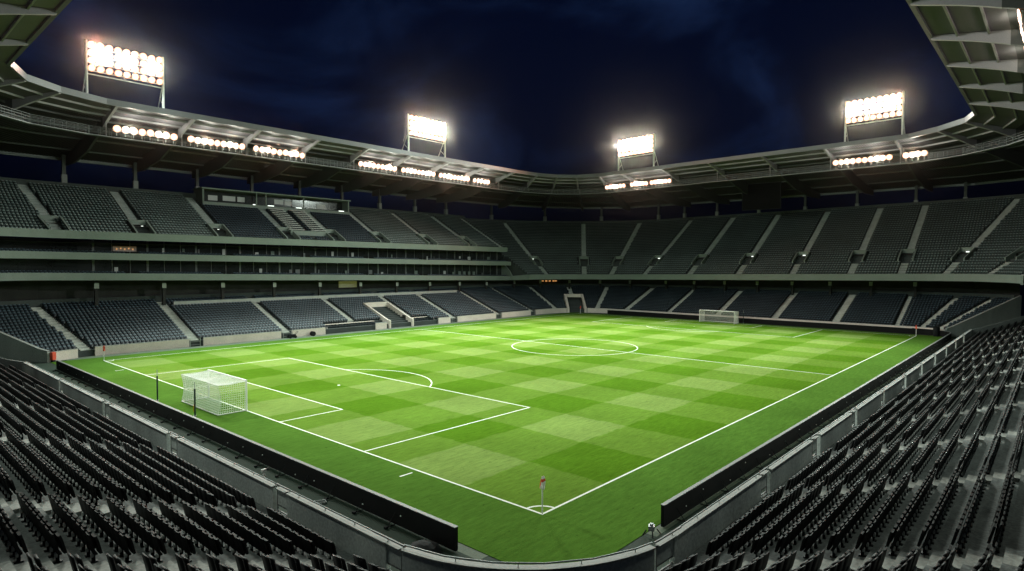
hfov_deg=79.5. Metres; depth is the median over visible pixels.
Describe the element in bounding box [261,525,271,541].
stadium seat
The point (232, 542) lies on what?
stadium seat
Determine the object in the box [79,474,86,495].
stadium seat
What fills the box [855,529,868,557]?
stadium seat
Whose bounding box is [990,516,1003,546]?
stadium seat
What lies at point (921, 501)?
stadium seat
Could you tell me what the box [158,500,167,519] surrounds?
stadium seat
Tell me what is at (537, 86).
sky
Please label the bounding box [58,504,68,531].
stadium seat
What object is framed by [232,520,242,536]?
stadium seat
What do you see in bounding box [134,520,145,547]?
stadium seat
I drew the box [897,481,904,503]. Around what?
stadium seat
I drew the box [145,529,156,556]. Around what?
stadium seat
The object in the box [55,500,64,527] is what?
stadium seat
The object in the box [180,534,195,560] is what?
stadium seat
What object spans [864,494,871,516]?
stadium seat
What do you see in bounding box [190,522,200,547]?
stadium seat
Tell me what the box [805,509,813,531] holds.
stadium seat
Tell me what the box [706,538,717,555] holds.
stadium seat
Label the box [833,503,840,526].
stadium seat
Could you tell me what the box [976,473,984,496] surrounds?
stadium seat
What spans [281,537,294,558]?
stadium seat
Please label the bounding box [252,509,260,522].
stadium seat
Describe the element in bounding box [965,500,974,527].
stadium seat
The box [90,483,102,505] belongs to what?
stadium seat
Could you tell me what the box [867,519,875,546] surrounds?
stadium seat
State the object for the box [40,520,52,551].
stadium seat
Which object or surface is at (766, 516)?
stadium seat
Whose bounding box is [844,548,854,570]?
stadium seat
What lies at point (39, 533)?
stadium seat
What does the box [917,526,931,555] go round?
stadium seat
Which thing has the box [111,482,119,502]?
stadium seat
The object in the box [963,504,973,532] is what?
stadium seat
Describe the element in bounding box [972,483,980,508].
stadium seat
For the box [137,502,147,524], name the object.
stadium seat
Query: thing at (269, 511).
stadium seat
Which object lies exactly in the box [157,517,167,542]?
stadium seat
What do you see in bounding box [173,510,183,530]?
stadium seat
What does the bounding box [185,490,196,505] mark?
stadium seat
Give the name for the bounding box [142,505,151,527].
stadium seat
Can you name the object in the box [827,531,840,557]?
stadium seat
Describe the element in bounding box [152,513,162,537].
stadium seat
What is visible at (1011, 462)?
stadium seat
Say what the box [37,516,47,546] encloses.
stadium seat
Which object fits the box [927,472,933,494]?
stadium seat
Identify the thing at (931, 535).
stadium seat
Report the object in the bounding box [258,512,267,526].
stadium seat
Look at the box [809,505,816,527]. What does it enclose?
stadium seat
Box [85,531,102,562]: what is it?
stadium seat
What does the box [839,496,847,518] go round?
stadium seat
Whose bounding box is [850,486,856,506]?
stadium seat
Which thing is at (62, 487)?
stadium seat
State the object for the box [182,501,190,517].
stadium seat
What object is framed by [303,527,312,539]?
stadium seat
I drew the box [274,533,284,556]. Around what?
stadium seat
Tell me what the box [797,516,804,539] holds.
stadium seat
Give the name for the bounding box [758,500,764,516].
stadium seat
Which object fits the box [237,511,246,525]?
stadium seat
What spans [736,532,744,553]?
stadium seat
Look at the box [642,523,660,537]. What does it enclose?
camera
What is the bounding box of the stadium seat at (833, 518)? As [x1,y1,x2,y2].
[829,507,836,530]
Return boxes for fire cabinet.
[50,352,55,361]
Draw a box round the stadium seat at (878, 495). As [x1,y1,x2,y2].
[875,480,882,501]
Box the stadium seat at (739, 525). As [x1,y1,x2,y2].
[735,518,743,535]
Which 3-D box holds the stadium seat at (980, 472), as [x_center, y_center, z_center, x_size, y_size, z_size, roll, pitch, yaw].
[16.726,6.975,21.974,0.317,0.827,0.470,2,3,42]
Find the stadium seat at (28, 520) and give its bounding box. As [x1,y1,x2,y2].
[22,498,31,526]
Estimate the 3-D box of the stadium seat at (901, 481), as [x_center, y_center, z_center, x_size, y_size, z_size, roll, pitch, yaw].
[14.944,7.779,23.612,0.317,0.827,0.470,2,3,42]
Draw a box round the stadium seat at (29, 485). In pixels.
[24,469,32,492]
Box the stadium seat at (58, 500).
[51,496,60,523]
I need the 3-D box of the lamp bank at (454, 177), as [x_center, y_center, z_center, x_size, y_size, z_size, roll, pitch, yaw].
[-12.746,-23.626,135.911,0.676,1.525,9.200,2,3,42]
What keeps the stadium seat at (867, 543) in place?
on the grandstand at (1009, 556)
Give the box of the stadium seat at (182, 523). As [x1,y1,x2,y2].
[178,514,188,535]
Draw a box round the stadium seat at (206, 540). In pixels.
[202,531,212,555]
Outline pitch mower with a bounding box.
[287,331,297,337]
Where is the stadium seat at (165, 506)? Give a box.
[163,503,172,522]
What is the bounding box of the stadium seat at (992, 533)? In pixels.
[987,521,1002,552]
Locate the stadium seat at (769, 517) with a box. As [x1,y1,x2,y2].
[765,509,772,528]
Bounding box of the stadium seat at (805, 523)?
[801,513,809,535]
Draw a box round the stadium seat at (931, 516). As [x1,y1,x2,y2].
[928,511,938,538]
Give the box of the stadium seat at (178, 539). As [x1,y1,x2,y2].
[174,530,185,555]
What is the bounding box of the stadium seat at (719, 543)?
[714,533,723,553]
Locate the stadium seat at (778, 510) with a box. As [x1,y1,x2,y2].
[773,502,781,521]
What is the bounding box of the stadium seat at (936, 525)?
[931,506,941,533]
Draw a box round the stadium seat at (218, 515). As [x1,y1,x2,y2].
[215,509,224,525]
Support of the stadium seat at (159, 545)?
on the grandstand at (136, 563)
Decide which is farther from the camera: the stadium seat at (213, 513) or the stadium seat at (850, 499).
the stadium seat at (850, 499)
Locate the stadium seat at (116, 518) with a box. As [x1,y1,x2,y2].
[110,500,119,524]
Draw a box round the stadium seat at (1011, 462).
[1006,460,1017,483]
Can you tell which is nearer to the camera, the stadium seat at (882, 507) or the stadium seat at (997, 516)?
the stadium seat at (997, 516)
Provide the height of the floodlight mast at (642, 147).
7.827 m
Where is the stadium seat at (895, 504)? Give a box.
[892,488,899,510]
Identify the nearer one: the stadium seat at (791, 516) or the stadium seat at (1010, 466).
the stadium seat at (1010, 466)
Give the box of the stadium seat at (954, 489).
[950,472,958,495]
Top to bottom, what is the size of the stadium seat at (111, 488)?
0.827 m
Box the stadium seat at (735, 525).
[730,522,738,539]
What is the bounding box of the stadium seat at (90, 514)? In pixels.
[86,502,95,528]
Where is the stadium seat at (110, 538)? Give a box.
[104,519,114,546]
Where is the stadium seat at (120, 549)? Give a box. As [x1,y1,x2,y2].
[114,528,125,557]
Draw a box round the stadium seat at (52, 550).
[45,526,59,557]
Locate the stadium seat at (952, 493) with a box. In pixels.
[948,476,956,499]
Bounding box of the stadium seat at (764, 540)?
[758,531,767,554]
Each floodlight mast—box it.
[82,39,164,107]
[402,114,445,156]
[618,134,657,170]
[844,91,904,141]
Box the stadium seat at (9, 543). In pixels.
[2,519,17,551]
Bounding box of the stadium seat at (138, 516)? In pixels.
[133,498,141,520]
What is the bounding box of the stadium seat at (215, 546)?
[208,535,222,556]
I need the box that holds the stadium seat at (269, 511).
[266,507,274,517]
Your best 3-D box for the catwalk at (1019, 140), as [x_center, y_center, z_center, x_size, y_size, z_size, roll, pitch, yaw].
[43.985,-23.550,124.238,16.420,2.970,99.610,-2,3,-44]
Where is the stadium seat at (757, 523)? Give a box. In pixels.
[751,520,759,541]
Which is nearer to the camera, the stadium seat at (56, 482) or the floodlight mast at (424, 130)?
the stadium seat at (56, 482)
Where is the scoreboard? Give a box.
[742,181,781,210]
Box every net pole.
[156,376,158,400]
[193,382,196,416]
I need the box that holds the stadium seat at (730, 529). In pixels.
[725,526,733,547]
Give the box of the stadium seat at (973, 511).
[969,491,978,517]
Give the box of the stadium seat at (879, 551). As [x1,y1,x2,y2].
[876,546,886,570]
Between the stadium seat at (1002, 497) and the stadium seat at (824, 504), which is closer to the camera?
the stadium seat at (1002, 497)
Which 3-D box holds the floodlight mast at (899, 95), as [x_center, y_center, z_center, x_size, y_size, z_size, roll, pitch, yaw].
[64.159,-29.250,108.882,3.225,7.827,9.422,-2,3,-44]
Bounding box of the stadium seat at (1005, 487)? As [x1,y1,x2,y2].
[998,484,1011,511]
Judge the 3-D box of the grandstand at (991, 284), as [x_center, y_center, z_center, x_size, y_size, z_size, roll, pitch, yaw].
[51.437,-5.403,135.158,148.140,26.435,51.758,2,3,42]
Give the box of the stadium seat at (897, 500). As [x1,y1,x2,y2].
[895,484,901,507]
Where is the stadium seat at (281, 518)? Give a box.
[278,513,286,524]
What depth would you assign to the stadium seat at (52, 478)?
22.67 m
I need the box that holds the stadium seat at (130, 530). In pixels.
[124,512,134,537]
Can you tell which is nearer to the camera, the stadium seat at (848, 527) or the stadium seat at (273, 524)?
the stadium seat at (848, 527)
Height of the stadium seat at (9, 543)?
0.827 m
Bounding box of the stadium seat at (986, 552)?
[983,549,994,570]
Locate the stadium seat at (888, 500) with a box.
[886,495,894,518]
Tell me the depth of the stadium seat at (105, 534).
18.53 m
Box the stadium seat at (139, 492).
[136,484,143,502]
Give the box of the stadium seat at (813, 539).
[808,528,817,553]
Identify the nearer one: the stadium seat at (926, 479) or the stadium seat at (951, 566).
the stadium seat at (951, 566)
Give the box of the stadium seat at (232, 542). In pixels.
[227,531,237,555]
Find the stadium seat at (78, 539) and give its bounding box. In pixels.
[71,517,82,546]
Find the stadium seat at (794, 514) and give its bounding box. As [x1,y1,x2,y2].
[791,503,798,524]
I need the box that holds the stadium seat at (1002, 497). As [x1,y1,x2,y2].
[997,492,1009,520]
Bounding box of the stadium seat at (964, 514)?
[961,508,971,537]
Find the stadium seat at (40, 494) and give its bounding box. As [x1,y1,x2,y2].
[33,478,46,502]
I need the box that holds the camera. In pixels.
[261,467,268,478]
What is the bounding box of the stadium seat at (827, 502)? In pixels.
[824,491,830,512]
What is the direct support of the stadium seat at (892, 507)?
on the grandstand at (1009, 556)
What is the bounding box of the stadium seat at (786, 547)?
[780,529,791,553]
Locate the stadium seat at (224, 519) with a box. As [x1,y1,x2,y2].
[221,513,230,529]
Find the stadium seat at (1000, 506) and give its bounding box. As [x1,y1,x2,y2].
[993,501,1007,530]
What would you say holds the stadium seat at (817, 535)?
on the grandstand at (1009, 556)
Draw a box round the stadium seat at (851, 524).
[847,513,855,537]
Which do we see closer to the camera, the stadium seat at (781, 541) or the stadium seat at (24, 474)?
the stadium seat at (781, 541)
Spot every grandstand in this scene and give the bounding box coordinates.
[0,177,544,362]
[0,358,368,570]
[466,194,1023,336]
[685,316,1023,570]
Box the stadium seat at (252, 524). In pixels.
[249,518,258,533]
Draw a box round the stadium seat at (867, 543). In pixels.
[861,524,872,551]
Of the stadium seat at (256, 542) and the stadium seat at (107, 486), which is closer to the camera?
the stadium seat at (256, 542)
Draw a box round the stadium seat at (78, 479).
[75,471,83,492]
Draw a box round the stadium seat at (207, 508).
[205,503,213,518]
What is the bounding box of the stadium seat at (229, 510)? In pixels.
[226,504,235,518]
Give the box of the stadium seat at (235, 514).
[232,508,240,521]
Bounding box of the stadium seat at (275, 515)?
[272,510,281,521]
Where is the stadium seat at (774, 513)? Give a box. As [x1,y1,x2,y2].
[769,505,777,524]
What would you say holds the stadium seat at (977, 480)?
on the grandstand at (1009, 556)
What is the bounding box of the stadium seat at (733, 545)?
[727,537,739,556]
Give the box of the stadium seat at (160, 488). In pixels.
[158,486,166,500]
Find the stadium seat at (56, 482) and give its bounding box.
[52,471,60,494]
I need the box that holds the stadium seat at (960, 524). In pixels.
[956,518,967,548]
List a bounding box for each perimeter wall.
[23,361,389,569]
[372,526,680,570]
[669,329,971,564]
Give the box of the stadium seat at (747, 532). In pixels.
[741,528,749,550]
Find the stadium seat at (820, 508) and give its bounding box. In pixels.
[816,498,823,519]
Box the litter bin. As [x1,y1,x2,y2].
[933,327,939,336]
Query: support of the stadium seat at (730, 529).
on the grandstand at (1009, 556)
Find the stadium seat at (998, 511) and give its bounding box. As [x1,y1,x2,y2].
[992,506,1006,535]
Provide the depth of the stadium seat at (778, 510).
24.83 m
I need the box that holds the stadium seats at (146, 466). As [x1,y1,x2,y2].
[0,180,1023,570]
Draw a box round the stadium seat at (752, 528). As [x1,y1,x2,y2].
[746,524,754,546]
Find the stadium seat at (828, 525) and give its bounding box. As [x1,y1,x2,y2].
[825,511,833,534]
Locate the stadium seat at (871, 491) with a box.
[870,487,877,508]
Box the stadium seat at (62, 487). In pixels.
[59,477,69,500]
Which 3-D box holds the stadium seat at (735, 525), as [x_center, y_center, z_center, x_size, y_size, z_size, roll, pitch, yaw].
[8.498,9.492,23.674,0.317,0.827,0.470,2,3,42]
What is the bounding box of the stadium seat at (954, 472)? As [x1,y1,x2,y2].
[951,469,960,491]
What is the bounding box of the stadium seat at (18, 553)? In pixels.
[10,530,27,563]
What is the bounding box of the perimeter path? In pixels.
[29,313,958,570]
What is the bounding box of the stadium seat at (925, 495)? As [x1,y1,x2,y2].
[922,478,929,501]
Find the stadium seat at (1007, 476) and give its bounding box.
[1003,473,1013,498]
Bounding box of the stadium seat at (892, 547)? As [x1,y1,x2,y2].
[885,527,898,556]
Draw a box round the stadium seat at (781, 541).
[774,534,786,558]
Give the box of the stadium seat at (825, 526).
[821,515,829,538]
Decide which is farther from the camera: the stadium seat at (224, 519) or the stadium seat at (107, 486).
the stadium seat at (107, 486)
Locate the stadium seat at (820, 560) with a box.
[814,549,824,570]
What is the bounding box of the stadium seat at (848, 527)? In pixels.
[843,517,851,542]
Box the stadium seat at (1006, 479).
[1001,477,1013,502]
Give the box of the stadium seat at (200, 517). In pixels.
[197,512,207,529]
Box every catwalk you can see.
[0,105,528,192]
[529,131,1023,194]
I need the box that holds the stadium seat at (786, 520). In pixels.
[782,511,790,532]
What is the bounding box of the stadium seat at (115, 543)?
[109,523,119,551]
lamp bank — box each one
[112,125,177,143]
[187,136,244,152]
[252,146,304,160]
[358,161,396,173]
[400,167,434,178]
[438,173,469,183]
[472,178,489,185]
[605,183,625,190]
[630,181,647,187]
[650,179,670,186]
[833,154,892,167]
[902,150,927,157]
[1017,8,1023,41]
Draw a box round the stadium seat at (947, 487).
[944,483,953,506]
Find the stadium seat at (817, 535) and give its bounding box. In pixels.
[813,523,821,548]
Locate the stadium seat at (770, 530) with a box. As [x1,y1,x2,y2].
[764,526,772,549]
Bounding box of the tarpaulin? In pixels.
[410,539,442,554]
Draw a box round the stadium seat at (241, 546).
[234,536,248,555]
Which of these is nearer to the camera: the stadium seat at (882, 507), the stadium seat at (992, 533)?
the stadium seat at (992, 533)
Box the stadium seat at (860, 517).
[857,501,865,524]
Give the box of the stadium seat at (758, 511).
[753,504,760,520]
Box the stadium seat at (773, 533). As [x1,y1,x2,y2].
[769,522,777,545]
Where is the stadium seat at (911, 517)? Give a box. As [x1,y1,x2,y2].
[907,500,915,526]
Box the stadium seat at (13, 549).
[6,524,21,557]
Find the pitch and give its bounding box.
[50,312,941,564]
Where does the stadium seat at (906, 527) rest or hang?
on the grandstand at (1009, 556)
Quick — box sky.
[0,0,1023,250]
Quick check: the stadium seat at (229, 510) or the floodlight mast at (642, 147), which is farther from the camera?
the floodlight mast at (642, 147)
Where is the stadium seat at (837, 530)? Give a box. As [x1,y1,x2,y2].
[835,526,843,552]
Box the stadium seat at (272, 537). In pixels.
[267,529,278,551]
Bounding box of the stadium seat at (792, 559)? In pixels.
[786,550,796,570]
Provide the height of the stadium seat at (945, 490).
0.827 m
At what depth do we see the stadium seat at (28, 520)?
18.26 m
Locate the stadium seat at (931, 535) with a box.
[925,516,936,544]
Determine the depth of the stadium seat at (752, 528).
22.71 m
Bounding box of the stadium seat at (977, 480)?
[975,476,983,500]
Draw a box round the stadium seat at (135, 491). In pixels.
[132,481,139,499]
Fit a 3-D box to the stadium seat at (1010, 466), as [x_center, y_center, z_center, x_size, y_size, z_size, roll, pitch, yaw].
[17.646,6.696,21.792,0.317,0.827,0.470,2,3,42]
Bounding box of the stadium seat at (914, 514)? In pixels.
[910,496,918,521]
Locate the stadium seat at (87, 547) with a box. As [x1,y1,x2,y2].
[81,526,94,557]
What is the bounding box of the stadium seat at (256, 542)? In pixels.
[251,532,261,556]
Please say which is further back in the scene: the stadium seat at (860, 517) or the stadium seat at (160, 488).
the stadium seat at (160, 488)
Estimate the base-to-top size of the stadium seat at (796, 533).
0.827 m
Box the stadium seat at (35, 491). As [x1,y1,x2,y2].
[30,475,41,499]
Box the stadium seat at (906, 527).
[901,509,910,535]
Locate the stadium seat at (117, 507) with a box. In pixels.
[115,504,124,528]
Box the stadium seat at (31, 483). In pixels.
[27,472,35,495]
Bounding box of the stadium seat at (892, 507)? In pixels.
[889,491,896,514]
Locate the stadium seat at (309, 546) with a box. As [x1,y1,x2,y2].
[303,538,316,559]
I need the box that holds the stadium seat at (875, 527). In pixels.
[870,515,879,541]
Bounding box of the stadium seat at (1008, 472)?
[1003,470,1014,494]
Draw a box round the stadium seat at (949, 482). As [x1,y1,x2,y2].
[946,479,955,503]
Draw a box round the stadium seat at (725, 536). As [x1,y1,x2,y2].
[719,530,728,551]
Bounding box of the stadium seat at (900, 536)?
[894,517,905,545]
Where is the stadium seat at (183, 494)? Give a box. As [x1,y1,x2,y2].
[180,487,188,502]
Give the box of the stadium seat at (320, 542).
[316,534,326,556]
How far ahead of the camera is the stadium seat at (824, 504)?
24.09 m
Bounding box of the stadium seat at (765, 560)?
[759,551,769,570]
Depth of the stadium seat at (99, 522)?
18.86 m
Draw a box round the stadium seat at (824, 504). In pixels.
[820,495,827,515]
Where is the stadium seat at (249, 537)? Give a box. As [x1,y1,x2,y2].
[245,528,255,551]
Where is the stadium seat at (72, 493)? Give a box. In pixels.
[62,480,75,504]
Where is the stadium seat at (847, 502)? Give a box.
[843,492,850,514]
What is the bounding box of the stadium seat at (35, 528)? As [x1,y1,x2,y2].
[29,507,39,536]
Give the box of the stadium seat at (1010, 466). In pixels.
[1004,463,1016,486]
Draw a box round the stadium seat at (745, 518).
[740,514,747,533]
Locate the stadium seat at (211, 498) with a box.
[206,492,217,506]
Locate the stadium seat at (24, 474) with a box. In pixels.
[21,466,29,489]
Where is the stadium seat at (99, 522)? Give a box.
[94,510,104,537]
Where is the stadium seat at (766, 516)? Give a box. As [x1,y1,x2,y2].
[760,512,768,532]
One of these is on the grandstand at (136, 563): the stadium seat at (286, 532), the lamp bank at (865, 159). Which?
the stadium seat at (286, 532)
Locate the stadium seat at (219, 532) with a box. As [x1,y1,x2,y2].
[215,523,225,547]
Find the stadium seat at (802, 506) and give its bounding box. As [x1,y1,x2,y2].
[799,496,805,517]
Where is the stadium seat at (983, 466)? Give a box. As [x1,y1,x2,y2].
[980,463,988,485]
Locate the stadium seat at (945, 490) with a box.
[941,486,951,511]
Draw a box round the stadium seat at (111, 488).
[107,479,115,498]
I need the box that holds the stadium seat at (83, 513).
[77,494,87,519]
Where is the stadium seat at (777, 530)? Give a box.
[773,518,781,541]
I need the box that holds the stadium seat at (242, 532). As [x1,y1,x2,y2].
[239,524,249,547]
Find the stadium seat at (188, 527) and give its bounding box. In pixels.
[184,518,194,542]
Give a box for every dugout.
[325,321,374,328]
[411,316,433,320]
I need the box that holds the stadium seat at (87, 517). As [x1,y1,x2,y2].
[81,498,91,523]
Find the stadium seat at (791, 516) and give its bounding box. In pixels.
[787,507,794,528]
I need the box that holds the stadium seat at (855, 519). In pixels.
[850,509,858,533]
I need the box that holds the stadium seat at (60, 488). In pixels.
[56,474,64,497]
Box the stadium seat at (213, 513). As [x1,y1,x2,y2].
[210,506,219,521]
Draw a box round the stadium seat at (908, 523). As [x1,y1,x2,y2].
[905,504,913,530]
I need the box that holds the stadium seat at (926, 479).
[924,475,931,497]
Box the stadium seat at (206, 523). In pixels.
[203,516,213,533]
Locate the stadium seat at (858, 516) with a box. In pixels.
[854,505,861,528]
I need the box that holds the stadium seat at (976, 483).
[974,480,982,504]
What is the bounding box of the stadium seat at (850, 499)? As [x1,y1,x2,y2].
[846,489,853,510]
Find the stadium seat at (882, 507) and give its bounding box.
[880,503,888,527]
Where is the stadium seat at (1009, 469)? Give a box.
[1005,466,1015,490]
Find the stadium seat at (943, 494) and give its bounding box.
[939,490,949,515]
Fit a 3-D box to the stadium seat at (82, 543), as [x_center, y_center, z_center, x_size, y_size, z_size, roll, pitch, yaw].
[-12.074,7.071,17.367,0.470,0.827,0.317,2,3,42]
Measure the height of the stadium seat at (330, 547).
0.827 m
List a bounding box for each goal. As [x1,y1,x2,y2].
[181,369,247,415]
[699,310,738,323]
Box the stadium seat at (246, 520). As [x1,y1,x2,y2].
[243,514,252,528]
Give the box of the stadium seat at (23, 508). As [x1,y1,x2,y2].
[18,494,28,522]
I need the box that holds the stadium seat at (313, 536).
[309,531,319,552]
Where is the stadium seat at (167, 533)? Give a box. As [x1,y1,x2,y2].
[163,521,173,546]
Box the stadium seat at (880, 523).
[877,507,885,531]
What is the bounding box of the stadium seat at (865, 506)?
[861,497,868,520]
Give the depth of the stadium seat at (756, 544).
21.07 m
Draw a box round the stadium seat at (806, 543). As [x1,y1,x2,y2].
[800,532,812,558]
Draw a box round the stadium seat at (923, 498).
[920,482,927,505]
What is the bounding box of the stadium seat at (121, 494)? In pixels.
[115,485,127,506]
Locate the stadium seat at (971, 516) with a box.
[968,495,976,522]
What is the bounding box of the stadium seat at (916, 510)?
[913,492,920,517]
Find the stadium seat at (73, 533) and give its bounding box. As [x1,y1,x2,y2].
[67,513,77,541]
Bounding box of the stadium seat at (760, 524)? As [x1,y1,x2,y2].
[756,516,764,535]
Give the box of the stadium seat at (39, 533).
[32,511,43,541]
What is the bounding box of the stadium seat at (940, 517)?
[935,498,945,524]
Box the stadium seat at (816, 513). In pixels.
[813,502,820,523]
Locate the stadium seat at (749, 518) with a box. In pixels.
[744,511,752,527]
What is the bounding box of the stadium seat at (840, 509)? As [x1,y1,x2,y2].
[836,499,843,521]
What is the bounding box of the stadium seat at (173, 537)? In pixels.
[168,525,179,551]
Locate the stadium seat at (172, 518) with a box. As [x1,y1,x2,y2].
[168,507,177,526]
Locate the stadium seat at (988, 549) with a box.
[985,542,997,570]
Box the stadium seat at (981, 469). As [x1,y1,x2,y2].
[980,466,987,489]
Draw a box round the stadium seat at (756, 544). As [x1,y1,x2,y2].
[750,535,762,558]
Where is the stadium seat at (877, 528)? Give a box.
[874,511,882,536]
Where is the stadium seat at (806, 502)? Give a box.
[802,493,809,513]
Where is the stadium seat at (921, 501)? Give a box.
[917,485,925,508]
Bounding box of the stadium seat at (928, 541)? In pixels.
[922,520,933,549]
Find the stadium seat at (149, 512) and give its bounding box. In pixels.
[147,509,156,532]
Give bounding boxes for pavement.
[67,313,952,559]
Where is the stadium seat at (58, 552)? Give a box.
[49,531,66,563]
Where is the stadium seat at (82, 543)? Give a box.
[76,522,86,551]
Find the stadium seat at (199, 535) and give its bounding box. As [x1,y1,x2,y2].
[196,526,206,551]
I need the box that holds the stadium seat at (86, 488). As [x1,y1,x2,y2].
[82,477,90,499]
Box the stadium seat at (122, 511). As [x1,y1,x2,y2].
[120,507,129,533]
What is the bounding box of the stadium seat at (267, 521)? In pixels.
[264,515,273,529]
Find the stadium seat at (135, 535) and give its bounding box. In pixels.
[129,515,139,542]
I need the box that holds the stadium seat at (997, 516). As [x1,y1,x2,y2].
[992,511,1004,541]
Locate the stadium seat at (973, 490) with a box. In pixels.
[971,487,979,513]
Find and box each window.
[0,237,500,260]
[0,258,500,275]
[113,246,135,251]
[339,281,356,287]
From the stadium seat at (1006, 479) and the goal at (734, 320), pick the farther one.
the goal at (734, 320)
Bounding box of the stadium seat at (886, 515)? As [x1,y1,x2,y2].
[883,499,891,523]
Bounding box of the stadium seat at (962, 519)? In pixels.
[959,513,969,542]
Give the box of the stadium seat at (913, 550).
[911,545,921,570]
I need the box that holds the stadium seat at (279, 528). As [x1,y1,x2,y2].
[276,522,285,535]
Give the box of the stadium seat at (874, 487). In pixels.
[873,484,879,505]
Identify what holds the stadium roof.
on the grandstand at (991, 284)
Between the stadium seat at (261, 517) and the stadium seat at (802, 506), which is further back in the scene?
the stadium seat at (802, 506)
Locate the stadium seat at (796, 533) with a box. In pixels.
[792,521,800,544]
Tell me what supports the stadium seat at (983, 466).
on the grandstand at (1009, 556)
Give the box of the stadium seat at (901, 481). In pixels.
[900,477,906,499]
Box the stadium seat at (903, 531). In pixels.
[899,513,907,540]
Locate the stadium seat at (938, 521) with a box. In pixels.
[933,502,943,528]
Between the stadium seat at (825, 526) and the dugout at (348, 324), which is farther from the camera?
the dugout at (348, 324)
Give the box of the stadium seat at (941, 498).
[937,494,947,519]
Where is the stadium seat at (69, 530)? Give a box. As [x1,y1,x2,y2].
[63,508,72,536]
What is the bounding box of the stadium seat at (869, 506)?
[867,490,874,512]
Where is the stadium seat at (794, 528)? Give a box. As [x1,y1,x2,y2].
[787,525,796,549]
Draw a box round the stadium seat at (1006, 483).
[999,480,1012,506]
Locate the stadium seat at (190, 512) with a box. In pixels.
[187,505,196,522]
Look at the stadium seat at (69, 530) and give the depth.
18.25 m
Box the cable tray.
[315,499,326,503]
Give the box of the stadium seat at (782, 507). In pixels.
[778,499,785,516]
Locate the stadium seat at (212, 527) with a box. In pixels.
[209,519,219,537]
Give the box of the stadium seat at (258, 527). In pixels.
[255,521,264,537]
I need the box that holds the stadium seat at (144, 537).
[140,524,150,551]
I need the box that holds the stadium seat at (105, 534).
[99,514,109,541]
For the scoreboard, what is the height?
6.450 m
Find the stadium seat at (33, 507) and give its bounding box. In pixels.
[25,502,35,531]
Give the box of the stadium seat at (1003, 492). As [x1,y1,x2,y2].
[998,488,1010,515]
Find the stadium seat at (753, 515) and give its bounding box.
[749,507,756,523]
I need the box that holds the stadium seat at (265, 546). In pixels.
[258,536,272,555]
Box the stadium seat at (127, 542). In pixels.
[119,532,135,562]
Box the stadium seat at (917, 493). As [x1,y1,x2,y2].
[916,489,923,513]
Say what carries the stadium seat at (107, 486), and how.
on the grandstand at (136, 563)
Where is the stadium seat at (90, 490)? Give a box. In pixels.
[86,480,96,502]
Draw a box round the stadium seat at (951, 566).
[947,544,957,570]
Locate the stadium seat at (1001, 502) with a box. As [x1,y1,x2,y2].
[995,497,1008,525]
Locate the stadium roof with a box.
[0,0,1023,220]
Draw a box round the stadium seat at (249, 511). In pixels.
[246,505,255,518]
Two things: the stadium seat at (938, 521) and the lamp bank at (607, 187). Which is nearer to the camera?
the stadium seat at (938, 521)
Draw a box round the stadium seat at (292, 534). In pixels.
[289,530,298,551]
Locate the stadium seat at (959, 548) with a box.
[951,523,965,554]
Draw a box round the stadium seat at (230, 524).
[227,517,236,533]
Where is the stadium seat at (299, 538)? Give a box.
[296,534,305,555]
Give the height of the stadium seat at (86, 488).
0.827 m
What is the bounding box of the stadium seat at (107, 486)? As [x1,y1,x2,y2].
[103,476,111,497]
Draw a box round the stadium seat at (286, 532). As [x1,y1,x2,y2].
[282,526,292,539]
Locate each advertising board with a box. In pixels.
[53,360,457,550]
[607,310,911,333]
[661,328,952,526]
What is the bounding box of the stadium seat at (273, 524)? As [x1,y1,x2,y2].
[270,519,279,531]
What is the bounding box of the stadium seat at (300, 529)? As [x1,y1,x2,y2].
[296,523,305,535]
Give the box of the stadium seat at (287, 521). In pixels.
[284,517,292,528]
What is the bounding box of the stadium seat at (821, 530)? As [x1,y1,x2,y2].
[817,519,825,543]
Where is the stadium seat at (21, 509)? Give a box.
[15,490,24,517]
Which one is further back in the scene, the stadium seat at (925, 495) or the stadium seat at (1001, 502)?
the stadium seat at (925, 495)
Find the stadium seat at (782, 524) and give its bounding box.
[778,514,785,536]
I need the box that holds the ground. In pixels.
[1020,285,1023,316]
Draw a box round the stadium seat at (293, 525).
[290,520,299,532]
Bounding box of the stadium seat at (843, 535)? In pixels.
[839,521,847,547]
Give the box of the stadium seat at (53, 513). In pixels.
[47,492,56,518]
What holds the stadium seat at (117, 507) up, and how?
on the grandstand at (136, 563)
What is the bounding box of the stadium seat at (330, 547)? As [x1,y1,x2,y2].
[323,538,336,560]
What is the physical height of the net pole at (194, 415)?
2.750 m
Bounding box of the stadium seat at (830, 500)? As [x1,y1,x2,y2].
[827,488,834,508]
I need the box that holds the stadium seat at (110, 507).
[106,496,115,520]
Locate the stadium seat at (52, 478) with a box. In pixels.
[49,468,57,490]
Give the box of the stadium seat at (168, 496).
[163,488,174,504]
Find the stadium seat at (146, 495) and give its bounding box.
[140,487,151,504]
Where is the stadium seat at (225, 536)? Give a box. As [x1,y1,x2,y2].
[221,527,231,551]
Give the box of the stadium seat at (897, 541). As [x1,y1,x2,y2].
[890,523,902,550]
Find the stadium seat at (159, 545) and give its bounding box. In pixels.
[151,534,166,562]
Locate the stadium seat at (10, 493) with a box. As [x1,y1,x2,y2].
[3,476,16,501]
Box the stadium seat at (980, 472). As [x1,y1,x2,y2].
[979,469,986,493]
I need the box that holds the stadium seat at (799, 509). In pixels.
[794,500,802,520]
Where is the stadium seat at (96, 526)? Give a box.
[90,506,100,532]
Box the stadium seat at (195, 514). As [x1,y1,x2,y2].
[192,508,201,525]

